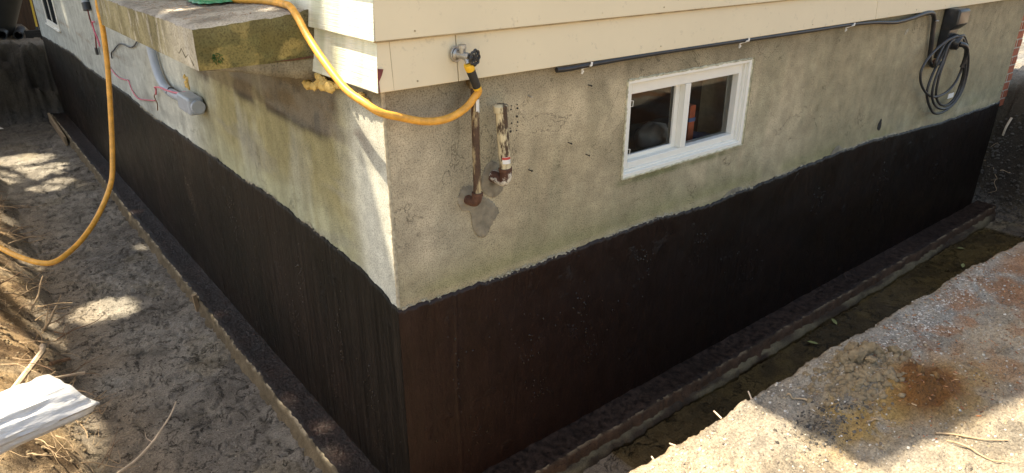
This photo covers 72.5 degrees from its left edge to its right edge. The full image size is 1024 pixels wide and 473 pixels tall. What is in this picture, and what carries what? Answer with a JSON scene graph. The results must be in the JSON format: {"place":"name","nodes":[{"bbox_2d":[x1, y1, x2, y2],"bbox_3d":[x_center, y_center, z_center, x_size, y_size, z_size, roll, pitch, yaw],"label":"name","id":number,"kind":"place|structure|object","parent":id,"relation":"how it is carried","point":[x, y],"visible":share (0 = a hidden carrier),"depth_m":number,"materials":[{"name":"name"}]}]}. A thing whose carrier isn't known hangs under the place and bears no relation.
{"place":"outdoors","nodes":[
{"label":"outdoors","id":0,"kind":"place"},
{"bbox_2d":[0,24,1023,472],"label":"ground","id":1,"kind":"structure","parent":0,"point":[48,172],"depth_m":3.76,"materials":[{"name":"soil"}]},
{"bbox_2d":[0,28,8,39],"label":"drain pipe","id":2,"kind":"object","parent":1,"relation":"on","point":[5,31],"visible":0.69,"depth_m":9.79,"materials":[{"name":"black plastic"}]},
{"bbox_2d":[0,0,21,36],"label":"rubbish bin","id":3,"kind":"object","parent":1,"relation":"on","point":[9,12],"visible":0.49,"depth_m":9.91,"materials":[{"name":"black plastic"}]},
{"bbox_2d":[0,268,26,283],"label":"root","id":4,"kind":"object","parent":1,"relation":"on","point":[11,277],"visible":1,"depth_m":4.46,"materials":[{"name":"brown plant"}]},
{"bbox_2d":[0,267,32,280],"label":"root","id":5,"kind":"object","parent":1,"relation":"on","point":[14,271],"visible":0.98,"depth_m":4.71,"materials":[{"name":"brown wood"}]},
{"bbox_2d":[13,26,25,38],"bbox_3d":[-7.167,-2.969,10.155,0.119,0.119,0.693,-13,27,-27],"label":"drain pipe","id":6,"kind":"object","parent":1,"relation":"on","point":[18,29],"visible":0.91,"depth_m":10.04,"materials":[{"name":"black plastic"}]},
{"bbox_2d":[1,352,37,372],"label":"root","id":7,"kind":"object","parent":1,"relation":"on","point":[18,364],"visible":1,"depth_m":3.44,"materials":[{"name":"beige plant"}]},
{"bbox_2d":[12,357,42,360],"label":"root","id":8,"kind":"object","parent":1,"relation":"on","point":[23,359],"visible":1,"depth_m":3.62,"materials":[{"name":"brown wood"}]},
{"bbox_2d":[12,343,45,386],"bbox_3d":[-2.388,0.678,3.410,0.040,0.240,0.935,-10,26,-22],"label":"stick","id":9,"kind":"object","parent":1,"relation":"on","point":[26,371],"visible":0.76,"depth_m":3.55,"materials":[{"name":"beige wood"}]},
{"bbox_2d":[17,0,42,39],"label":"board fence","id":10,"kind":"object","parent":1,"relation":"on","point":[26,19],"depth_m":11.71,"materials":[{"name":"brown wood"}]},
{"bbox_2d":[24,0,41,37],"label":"push broom","id":11,"kind":"object","parent":1,"relation":"on","point":[33,33],"visible":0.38,"depth_m":10.08,"materials":[{"name":"yellow plastic"}]},
{"bbox_2d":[10,363,57,375],"bbox_3d":[-2.426,0.679,3.552,0.205,0.090,0.020,-3,24,-7],"label":"root","id":12,"kind":"object","parent":1,"relation":"on","point":[36,364],"visible":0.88,"depth_m":3.54,"materials":[{"name":"beige plant"}]},
{"bbox_2d":[29,276,42,310],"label":"root","id":13,"kind":"object","parent":1,"relation":"on","point":[32,306],"visible":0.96,"depth_m":4.44,"materials":[{"name":"beige wood"}]},
{"bbox_2d":[32,326,44,343],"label":"root","id":14,"kind":"object","parent":1,"relation":"on","point":[33,327],"visible":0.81,"depth_m":4.18,"materials":[{"name":"brown wood"}]},
{"bbox_2d":[26,453,52,455],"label":"root","id":15,"kind":"object","parent":1,"relation":"on","point":[27,454],"visible":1,"depth_m":2.88,"materials":[{"name":"beige plant"}]},
{"bbox_2d":[34,432,58,463],"bbox_3d":[-2.028,0.929,3.046,0.069,0.102,0.135,-18,29,-35],"label":"root","id":16,"kind":"object","parent":1,"relation":"on","point":[48,446],"visible":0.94,"depth_m":3.04,"materials":[{"name":"beige plant"}]},
{"bbox_2d":[0,219,95,472],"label":"bank crumbs","id":17,"kind":"object","parent":1,"relation":"on","point":[42,446],"visible":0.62,"depth_m":3.89,"materials":[{"name":"soil"}]},
{"bbox_2d":[0,374,99,454],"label":"plastic tube","id":18,"kind":"object","parent":1,"relation":"on","point":[37,407],"visible":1,"depth_m":2.22,"materials":[{"name":"white plastic"}]},
{"bbox_2d":[42,305,57,330],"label":"root","id":19,"kind":"object","parent":1,"relation":"on","point":[47,322],"visible":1,"depth_m":4.25,"materials":[{"name":"brown plant"}]},
{"bbox_2d":[47,113,67,145],"bbox_3d":[-5.763,-1.371,8.841,0.025,0.120,1.450,-17,29,-34],"label":"form board","id":20,"kind":"object","parent":1,"relation":"on","point":[57,129],"visible":1,"depth_m":8.71,"materials":[{"name":"wood"}]},
{"bbox_2d":[49,357,70,365],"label":"root","id":21,"kind":"object","parent":1,"relation":"on","point":[52,363],"visible":1,"depth_m":3.89,"materials":[{"name":"brown wood"}]},
{"bbox_2d":[44,446,75,461],"bbox_3d":[-1.961,0.953,3.021,0.171,0.050,0.033,6,24,13],"label":"root","id":22,"kind":"object","parent":1,"relation":"on","point":[58,454],"visible":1,"depth_m":3.03,"materials":[{"name":"beige plant"}]},
{"bbox_2d":[50,432,80,468],"bbox_3d":[-2.026,0.992,3.190,0.207,0.172,0.033,9,25,19],"label":"root","id":23,"kind":"object","parent":1,"relation":"on","point":[66,448],"visible":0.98,"depth_m":3.18,"materials":[{"name":"beige plant"}]},
{"bbox_2d":[55,371,84,377],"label":"root","id":24,"kind":"object","parent":1,"relation":"on","point":[72,374],"visible":0.83,"depth_m":3.75,"materials":[{"name":"beige wood"}]},
{"bbox_2d":[0,201,142,472],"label":"hair roots","id":25,"kind":"object","parent":1,"relation":"on","point":[51,355],"visible":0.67,"depth_m":4.03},
{"bbox_2d":[56,422,89,452],"bbox_3d":[-1.998,0.891,3.156,0.052,0.046,0.214,4,24,8],"label":"root","id":26,"kind":"object","parent":1,"relation":"on","point":[70,435],"visible":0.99,"depth_m":3.15,"materials":[{"name":"brown plant"}]},
{"bbox_2d":[55,435,93,472],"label":"root","id":27,"kind":"object","parent":1,"relation":"on","point":[68,441],"visible":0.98,"depth_m":3.17,"materials":[{"name":"beige plant"}]},
{"bbox_2d":[57,314,104,339],"bbox_3d":[-2.686,0.562,4.348,0.281,0.105,0.017,-13,27,-27],"label":"root","id":28,"kind":"object","parent":1,"relation":"on","point":[76,328],"visible":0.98,"depth_m":4.34,"materials":[{"name":"brown wood"}]},
{"bbox_2d":[76,421,87,437],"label":"root","id":29,"kind":"object","parent":1,"relation":"on","point":[78,422],"visible":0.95,"depth_m":3.49,"materials":[{"name":"beige wood"}]},
{"bbox_2d":[95,395,120,413],"bbox_3d":[-2.168,0.885,3.702,0.060,0.084,0.217,14,27,28],"label":"root","id":30,"kind":"object","parent":1,"relation":"on","point":[106,406],"visible":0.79,"depth_m":3.71,"materials":[{"name":"brown plant"}]},
{"bbox_2d":[98,428,121,467],"bbox_3d":[-1.867,0.991,3.276,0.070,0.108,0.169,5,24,11],"label":"root","id":31,"kind":"object","parent":1,"relation":"on","point":[109,450],"visible":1,"depth_m":3.25,"materials":[{"name":"brown plant"}]},
{"bbox_2d":[81,461,139,467],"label":"root","id":32,"kind":"object","parent":1,"relation":"on","point":[105,465],"visible":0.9,"depth_m":3.18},
{"bbox_2d":[101,442,120,472],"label":"root","id":33,"kind":"object","parent":1,"relation":"on","point":[111,460],"visible":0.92,"depth_m":3.23,"materials":[{"name":"brown plant"}]},
{"bbox_2d":[116,401,176,472],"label":"stick","id":34,"kind":"object","parent":1,"relation":"on","point":[139,456],"visible":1,"depth_m":2.94,"materials":[{"name":"wood"}]},
{"bbox_2d":[35,214,302,472],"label":"mud grit","id":35,"kind":"object","parent":1,"relation":"on","point":[169,355],"visible":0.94,"depth_m":4.17,"materials":[{"name":"soil"}]},
{"bbox_2d":[26,209,321,472],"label":"mud crumbs","id":36,"kind":"object","parent":1,"relation":"on","point":[274,462],"visible":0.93,"depth_m":4.22,"materials":[{"name":"brown soil"}]},
{"bbox_2d":[192,294,198,311],"bbox_3d":[-2.126,0.446,4.694,0.034,0.139,0.054,-18,29,-35],"label":"wood stake","id":37,"kind":"object","parent":1,"relation":"on","point":[195,301],"visible":0.9,"depth_m":4.67,"materials":[{"name":"brown wood"}]},
{"bbox_2d":[33,0,1023,472],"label":"house","id":38,"kind":"structure","parent":1,"relation":"on","point":[373,292],"depth_m":3.42,"materials":[{"name":"concrete"}]},
{"bbox_2d":[41,0,60,31],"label":"window","id":39,"kind":"structure","parent":38,"relation":"in","point":[48,5],"depth_m":8.03,"materials":[{"name":"white plastic"}]},
{"bbox_2d":[81,0,91,10],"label":"conduit stub","id":40,"kind":"object","parent":38,"relation":"attached to","point":[86,5],"visible":1,"depth_m":5.93,"materials":[{"name":"grey plastic"}]},
{"bbox_2d":[87,10,96,47],"bbox_3d":[-3.640,-1.794,6.052,0.023,0.350,0.133,-18,29,-35],"label":"wire","id":41,"kind":"object","parent":40,"relation":"hanging from","point":[91,25],"visible":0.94,"depth_m":5.99,"materials":[{"name":"paint"}]},
{"bbox_2d":[91,21,100,46],"bbox_3d":[-3.545,-1.729,5.941,0.014,0.210,0.130,-18,29,-35],"label":"red wire","id":42,"kind":"object","parent":38,"relation":"attached to","point":[92,22],"visible":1,"depth_m":5.94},
{"bbox_2d":[111,41,136,58],"bbox_3d":[-2.924,-1.430,5.251,0.017,0.338,1.212,-17,29,-34],"label":"black wire","id":43,"kind":"object","parent":38,"relation":"attached to","point":[124,45],"visible":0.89,"depth_m":5.27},
{"bbox_2d":[111,69,154,100],"bbox_3d":[-3.005,-1.207,5.463,0.011,0.176,1.632,-18,29,-35],"label":"red wire","id":44,"kind":"object","parent":38,"relation":"attached to","point":[131,88],"visible":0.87,"depth_m":5.42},
{"bbox_2d":[146,46,205,115],"bbox_3d":[-2.054,-1.052,4.156,0.086,0.492,0.998,-18,29,-35],"label":"grey conduit","id":45,"kind":"object","parent":38,"relation":"attached to","point":[191,103],"visible":0.86,"depth_m":4.01,"materials":[{"name":"plastic"}]},
{"bbox_2d":[154,86,184,94],"bbox_3d":[-2.183,-0.900,4.394,0.059,0.174,0.885,-17,29,-34],"label":"red wire","id":46,"kind":"object","parent":45,"relation":"attached to","point":[155,87],"visible":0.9,"depth_m":4.32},
{"bbox_2d":[183,74,189,89],"bbox_3d":[-1.919,-0.911,4.114,0.026,0.088,0.078,-18,29,-35],"label":"foam blob","id":47,"kind":"object","parent":38,"relation":"attached to","point":[186,83],"visible":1,"depth_m":4.10,"materials":[{"name":"yellow plastic"}]},
{"bbox_2d":[97,0,315,78],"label":"concrete landing","id":48,"kind":"object","parent":38,"relation":"attached to","point":[271,42],"visible":0.9,"depth_m":2.47,"materials":[{"name":"grey concrete"}]},
{"bbox_2d":[125,0,282,20],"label":"leaf litter","id":49,"kind":"object","parent":48,"relation":"on","point":[204,7],"visible":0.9,"depth_m":2.59,"materials":[{"name":"plant"}]},
{"bbox_2d":[188,0,232,3],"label":"plastic sheet","id":50,"kind":"object","parent":48,"relation":"on","point":[207,1],"visible":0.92,"depth_m":2.74,"materials":[{"name":"green plastic"}]},
{"bbox_2d":[302,73,368,100],"bbox_3d":[-0.640,-0.528,2.485,0.051,0.085,0.479,-18,29,-35],"label":"expanding foam","id":51,"kind":"object","parent":38,"relation":"attached to","point":[321,83],"visible":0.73,"depth_m":2.51,"materials":[{"name":"yellow plastic"}]},
{"bbox_2d":[450,44,480,66],"bbox_3d":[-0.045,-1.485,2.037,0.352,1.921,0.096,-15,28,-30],"label":"water tap","id":52,"kind":"object","parent":38,"relation":"attached to","point":[459,52],"visible":1,"depth_m":2.33,"materials":[{"name":"metal"}]},
{"bbox_2d":[0,0,481,265],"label":"garden hose","id":53,"kind":"object","parent":52,"relation":"attached to","point":[348,91],"visible":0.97,"depth_m":2.42,"materials":[{"name":"yellow plastic"}]},
{"bbox_2d":[464,80,482,206],"bbox_3d":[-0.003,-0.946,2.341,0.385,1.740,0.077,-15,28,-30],"label":"rusty water pipe","id":54,"kind":"object","parent":38,"relation":"attached to","point":[474,199],"visible":0.84,"depth_m":2.51,"materials":[{"name":"beige metal"}]},
{"bbox_2d":[489,103,511,185],"bbox_3d":[-0.046,-0.338,2.591,0.072,0.318,0.096,-18,29,-35],"label":"capped vent pipe","id":55,"kind":"object","parent":38,"relation":"attached to","point":[502,176],"visible":1,"depth_m":2.56,"materials":[{"name":"beige paint"}]},
{"bbox_2d":[634,121,667,149],"bbox_3d":[0.708,-0.494,3.513,0.225,0.176,0.158,-18,29,-35],"label":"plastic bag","id":56,"kind":"object","parent":38,"relation":"on","point":[648,134],"visible":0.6,"depth_m":3.44,"materials":[{"name":"grey plastic"}]},
{"bbox_2d":[620,58,754,179],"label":"window","id":57,"kind":"structure","parent":38,"relation":"in","point":[720,93],"depth_m":3.51,"materials":[{"name":"plastic"}]},
{"bbox_2d":[686,103,695,140],"bbox_3d":[0.891,-0.593,3.655,0.049,0.213,0.124,-18,29,-35],"label":"carton","id":58,"kind":"object","parent":38,"relation":"on","point":[690,122],"visible":0.26,"depth_m":3.60,"materials":[{"name":"orange cardboard"}]},
{"bbox_2d":[693,131,710,138],"bbox_3d":[1.006,-0.533,3.753,0.176,0.047,0.168,-18,29,-35],"label":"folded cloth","id":59,"kind":"object","parent":38,"relation":"on","point":[698,134],"visible":0.34,"depth_m":3.73,"materials":[{"name":"fabric"}]},
{"bbox_2d":[555,10,940,73],"bbox_3d":[1.566,-0.916,3.755,3.568,0.394,0.057,-18,29,-35],"label":"power conduit","id":60,"kind":"object","parent":38,"relation":"attached to","point":[582,66],"visible":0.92,"depth_m":3.43,"materials":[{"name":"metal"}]},
{"bbox_2d":[932,7,970,63],"bbox_3d":[2.982,-1.356,4.742,0.240,0.367,0.121,-18,29,-35],"label":"charging station","id":61,"kind":"object","parent":38,"relation":"attached to","point":[955,19],"visible":0.81,"depth_m":4.70,"materials":[{"name":"black plastic"}]},
{"bbox_2d":[919,34,969,114],"bbox_3d":[3.006,-1.107,4.829,0.866,0.568,0.105,-18,29,-35],"label":"charging cable","id":62,"kind":"object","parent":61,"relation":"attached to","point":[965,62],"visible":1,"depth_m":4.81,"materials":[{"name":"black plastic"}]},
{"bbox_2d":[786,393,806,400],"bbox_3d":[0.952,0.534,2.329,0.070,0.028,0.014,3,24,6],"label":"twig","id":63,"kind":"object","parent":1,"relation":"on","point":[805,399],"visible":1,"depth_m":2.33,"materials":[{"name":"beige wood"}]},
{"bbox_2d":[644,259,1023,472],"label":"pebbles","id":64,"kind":"object","parent":1,"relation":"on","point":[830,437],"visible":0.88,"depth_m":2.27,"materials":[{"name":"grey gravel"}]},
{"bbox_2d":[836,351,848,364],"bbox_3d":[1.166,0.427,2.458,0.042,0.044,0.046,-18,29,-35],"label":"soil clod","id":65,"kind":"object","parent":1,"relation":"on","point":[842,357],"visible":1,"depth_m":2.45,"materials":[{"name":"brown soil"}]},
{"bbox_2d":[844,366,853,372],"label":"soil clod","id":66,"kind":"object","parent":1,"relation":"on","point":[848,369],"visible":1,"depth_m":2.41,"materials":[{"name":"beige soil"}]},
{"bbox_2d":[843,341,860,350],"bbox_3d":[1.217,0.402,2.498,0.054,0.051,0.045,-16,29,-33],"label":"soil clod","id":67,"kind":"object","parent":1,"relation":"on","point":[851,345],"visible":0.63,"depth_m":2.49,"materials":[{"name":"brown soil"}]},
{"bbox_2d":[848,347,866,362],"bbox_3d":[1.212,0.423,2.460,0.086,0.072,0.058,-28,58,18],"label":"soil clod","id":68,"kind":"object","parent":1,"relation":"on","point":[857,355],"visible":0.9,"depth_m":2.44,"materials":[{"name":"brown soil"}]},
{"bbox_2d":[799,345,933,423],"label":"spoil crumbs","id":69,"kind":"object","parent":1,"relation":"on","point":[849,380],"visible":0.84,"depth_m":2.38,"materials":[{"name":"soil"}]},
{"bbox_2d":[859,341,876,354],"bbox_3d":[1.254,0.398,2.473,0.051,0.076,0.065,49,8,8],"label":"soil clod","id":70,"kind":"object","parent":1,"relation":"on","point":[869,347],"visible":0.73,"depth_m":2.45,"materials":[{"name":"brown soil"}]},
{"bbox_2d":[864,355,876,363],"bbox_3d":[1.252,0.430,2.433,0.034,0.029,0.038,-17,29,-33],"label":"soil clod","id":71,"kind":"object","parent":1,"relation":"on","point":[871,359],"visible":1,"depth_m":2.42,"materials":[{"name":"brown soil"}]},
{"bbox_2d":[873,343,884,354],"bbox_3d":[1.293,0.403,2.480,0.053,0.042,0.051,-5,24,-10],"label":"soil clod","id":72,"kind":"object","parent":1,"relation":"on","point":[879,349],"visible":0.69,"depth_m":2.46,"materials":[{"name":"brown soil"}]},
{"bbox_2d":[886,345,902,354],"bbox_3d":[1.361,0.407,2.484,0.044,0.048,0.053,-12,27,-26],"label":"soil clod","id":73,"kind":"object","parent":1,"relation":"on","point":[895,349],"visible":0.75,"depth_m":2.47,"materials":[{"name":"brown soil"}]},
{"bbox_2d":[782,253,1018,430],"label":"pale chips","id":74,"kind":"object","parent":1,"relation":"on","point":[934,314],"visible":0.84,"depth_m":2.86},
{"bbox_2d":[903,350,911,357],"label":"soil clod","id":75,"kind":"object","parent":1,"relation":"on","point":[908,353],"visible":0.82,"depth_m":2.47,"materials":[{"name":"brown soil"}]},
{"bbox_2d":[916,364,924,373],"bbox_3d":[1.402,0.462,2.397,0.032,0.048,0.039,-7,47,56],"label":"soil clod","id":76,"kind":"object","parent":1,"relation":"on","point":[920,369],"visible":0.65,"depth_m":2.38,"materials":[{"name":"brown soil"}]},
{"bbox_2d":[931,371,939,378],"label":"soil clod","id":77,"kind":"object","parent":1,"relation":"on","point":[936,374],"visible":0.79,"depth_m":2.38,"materials":[{"name":"brown soil"}]},
{"bbox_2d":[935,432,1008,440],"bbox_3d":[1.429,0.624,2.169,0.204,0.013,0.016,6,24,13],"label":"twig","id":78,"kind":"object","parent":1,"relation":"on","point":[942,433],"visible":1,"depth_m":2.17,"materials":[{"name":"beige wood"}]},
{"bbox_2d":[946,440,1008,461],"bbox_3d":[1.398,0.649,2.098,0.163,0.015,0.018,17,29,34],"label":"twig","id":79,"kind":"object","parent":1,"relation":"on","point":[955,442],"visible":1,"depth_m":2.10,"materials":[{"name":"beige wood"}]},
{"bbox_2d":[1002,117,1012,135],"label":"root","id":80,"kind":"object","parent":1,"relation":"on","point":[1007,124],"visible":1,"depth_m":6.21,"materials":[{"name":"wood"}]},
{"bbox_2d":[999,16,1023,105],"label":"brick chimney","id":81,"kind":"object","parent":1,"relation":"on","point":[1018,43],"visible":0.04,"depth_m":6.13,"materials":[{"name":"red brick"}]},
{"bbox_2d":[759,385,893,463],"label":"dark gravel","id":82,"kind":"structure","parent":0,"point":[828,422],"depth_m":2.21,"materials":[{"name":"grey gravel"}]},
{"bbox_2d":[812,248,1023,438],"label":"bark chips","id":83,"kind":"object","parent":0,"point":[955,372],"visible":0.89,"depth_m":2.66,"materials":[{"name":"brown wood"}]},
{"bbox_2d":[975,113,1023,224],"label":"trench gravel","id":84,"kind":"structure","parent":0,"point":[1009,219],"depth_m":6.27,"materials":[{"name":"grey gravel"}]}
]}

